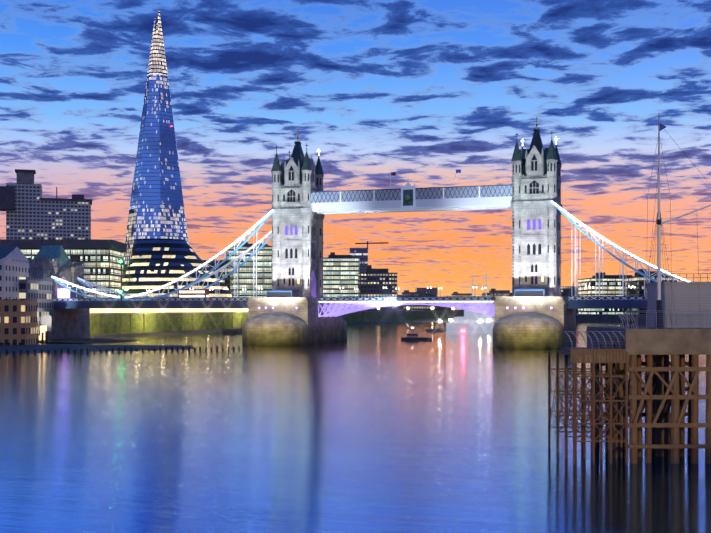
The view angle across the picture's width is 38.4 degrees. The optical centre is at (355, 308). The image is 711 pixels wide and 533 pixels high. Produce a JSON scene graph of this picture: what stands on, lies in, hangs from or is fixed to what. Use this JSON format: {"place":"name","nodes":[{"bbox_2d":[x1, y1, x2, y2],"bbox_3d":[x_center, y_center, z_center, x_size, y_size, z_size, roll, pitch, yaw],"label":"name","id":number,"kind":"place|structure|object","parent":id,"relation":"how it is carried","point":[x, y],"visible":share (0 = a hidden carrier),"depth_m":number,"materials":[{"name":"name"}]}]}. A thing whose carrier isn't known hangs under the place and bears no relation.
{"place":"outdoors","nodes":[
{"label":"outdoors","id":0,"kind":"place"},
{"bbox_2d":[27,239,89,338],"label":"bridge abutment","id":1,"kind":"object","parent":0,"point":[47,262],"visible":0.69,"depth_m":382.35,"materials":[{"name":"grey stone"}]},
{"bbox_2d":[0,319,453,353],"bbox_3d":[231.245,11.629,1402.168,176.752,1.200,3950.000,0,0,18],"label":"river bank","id":2,"kind":"structure","parent":0,"point":[97,339],"depth_m":321.34,"materials":[{"name":"grey stone"}]},
{"bbox_2d":[0,246,52,344],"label":"butlers wharf buildings","id":3,"kind":"structure","parent":2,"relation":"on","point":[26,309],"depth_m":332.11,"materials":[{"name":"grey"}]},
{"bbox_2d":[0,331,255,353],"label":"timber piles","id":4,"kind":"object","parent":2,"relation":"on","point":[46,340],"visible":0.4,"depth_m":283.44,"materials":[{"name":"black wood"}]},
{"bbox_2d":[52,210,273,300],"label":"tower bridge chains","id":5,"kind":"object","parent":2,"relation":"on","point":[261,222],"visible":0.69,"depth_m":365.68,"materials":[{"name":"white metal"}]},
{"bbox_2d":[90,309,463,334],"bbox_3d":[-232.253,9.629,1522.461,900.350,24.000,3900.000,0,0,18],"label":"embankment wall","id":6,"kind":"structure","parent":0,"point":[115,321],"depth_m":507.37,"materials":[{"name":"stone"}]},
{"bbox_2d":[0,169,91,238],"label":"guys hospital tower","id":7,"kind":"structure","parent":6,"relation":"on","point":[31,213],"depth_m":1008.29,"materials":[{"name":"concrete"}]},
{"bbox_2d":[123,11,188,264],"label":"skyscraper","id":8,"kind":"structure","parent":6,"relation":"on","point":[156,209],"depth_m":1007.98,"materials":[{"name":"blue glass"}]},
{"bbox_2d":[122,238,231,296],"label":"city hall building","id":9,"kind":"structure","parent":6,"relation":"on","point":[154,263],"depth_m":606.80,"materials":[{"name":"black glass"}]},
{"bbox_2d":[107,307,469,312],"bbox_3d":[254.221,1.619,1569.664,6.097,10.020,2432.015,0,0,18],"label":"bank lamps","id":10,"kind":"object","parent":6,"relation":"on","point":[245,309],"visible":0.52,"depth_m":536.21,"materials":[{"name":"glass"}]},
{"bbox_2d":[0,239,676,314],"bbox_3d":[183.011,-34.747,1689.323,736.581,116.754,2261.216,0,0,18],"label":"background buildings","id":11,"kind":"structure","parent":6,"relation":"on","point":[99,258],"depth_m":898.33,"materials":[{"name":"grey glass"}]},
{"bbox_2d":[242,290,346,345],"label":"bridge pier","id":12,"kind":"structure","parent":0,"point":[283,318],"depth_m":334.08,"materials":[{"name":"beige stone"}]},
{"bbox_2d":[53,296,646,308],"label":"tower bridge decks","id":13,"kind":"object","parent":12,"relation":"on","point":[599,302],"visible":0.71,"depth_m":355.72,"materials":[{"name":"metal"}]},
{"bbox_2d":[119,259,129,306],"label":"bridge signal mast","id":14,"kind":"object","parent":13,"relation":"on","point":[121,289],"visible":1,"depth_m":363.03,"materials":[{"name":"grey metal"}]},
{"bbox_2d":[155,289,208,297],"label":"bridge traffic","id":15,"kind":"object","parent":13,"relation":"on","point":[192,293],"visible":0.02,"depth_m":362.17,"materials":[{"name":"red"}]},
{"bbox_2d":[62,285,634,296],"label":"tower bridge lamp standards","id":16,"kind":"object","parent":13,"relation":"on","point":[383,288],"visible":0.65,"depth_m":349.65,"materials":[{"name":"black metal"}]},
{"bbox_2d":[318,296,499,316],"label":"tower bridge bascules","id":17,"kind":"object","parent":12,"relation":"attached to","point":[364,303],"visible":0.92,"depth_m":335.30,"materials":[{"name":"metal"}]},
{"bbox_2d":[271,131,324,296],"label":"bridge tower","id":18,"kind":"structure","parent":0,"point":[297,242],"depth_m":348.57,"materials":[{"name":"grey stone"}]},
{"bbox_2d":[0,320,710,532],"bbox_3d":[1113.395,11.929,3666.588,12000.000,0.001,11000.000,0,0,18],"label":"river water","id":19,"kind":"structure","parent":0,"point":[377,428],"depth_m":88.05,"materials":[{"name":"blue liquid"}]},
{"bbox_2d":[222,316,493,340],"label":"boats","id":20,"kind":"object","parent":19,"relation":"on","point":[412,336],"visible":0.33,"depth_m":476.73,"materials":[{"name":"metal"}]},
{"bbox_2d":[438,273,493,334],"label":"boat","id":21,"kind":"object","parent":19,"relation":"on","point":[470,322],"visible":0.6,"depth_m":476.65,"materials":[{"name":"grey"}]},
{"bbox_2d":[548,289,710,463],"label":"old pier","id":22,"kind":"structure","parent":19,"relation":"in","point":[616,351],"depth_m":78.37,"materials":[{"name":"brown wood"}]},
{"bbox_2d":[639,113,710,328],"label":"ship mast","id":23,"kind":"object","parent":22,"relation":"on","point":[658,231],"visible":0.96,"depth_m":80.80,"materials":[{"name":"grey metal"}]},
{"bbox_2d":[645,274,710,327],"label":"deck house","id":24,"kind":"structure","parent":22,"relation":"on","point":[686,296],"depth_m":82.80,"materials":[{"name":"grey metal"}]},
{"bbox_2d":[0,0,710,296],"label":"sky","id":25,"kind":"structure","parent":0,"point":[423,92],"materials":[{"name":"blue"}]},
{"bbox_2d":[493,288,575,348],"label":"bridge pier","id":26,"kind":"structure","parent":0,"point":[531,318],"depth_m":306.88,"materials":[{"name":"beige stone"}]},
{"bbox_2d":[511,117,561,296],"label":"bridge tower","id":27,"kind":"structure","parent":0,"point":[536,261],"depth_m":323.59,"materials":[{"name":"grey stone"}]},
{"bbox_2d":[311,169,511,214],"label":"high tower bridge walkways","id":28,"kind":"structure","parent":27,"relation":"attached to","point":[407,197],"depth_m":336.13,"materials":[{"name":"white metal"}]},
{"bbox_2d":[551,201,690,295],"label":"tower bridge chains","id":29,"kind":"object","parent":27,"relation":"attached to","point":[567,215],"visible":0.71,"depth_m":316.28,"materials":[{"name":"white metal"}]},
{"bbox_2d":[576,314,645,321],"bbox_3d":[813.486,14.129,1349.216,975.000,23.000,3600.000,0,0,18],"label":"quay","id":30,"kind":"structure","parent":0,"point":[600,317],"depth_m":906.68,"materials":[{"name":"concrete"}]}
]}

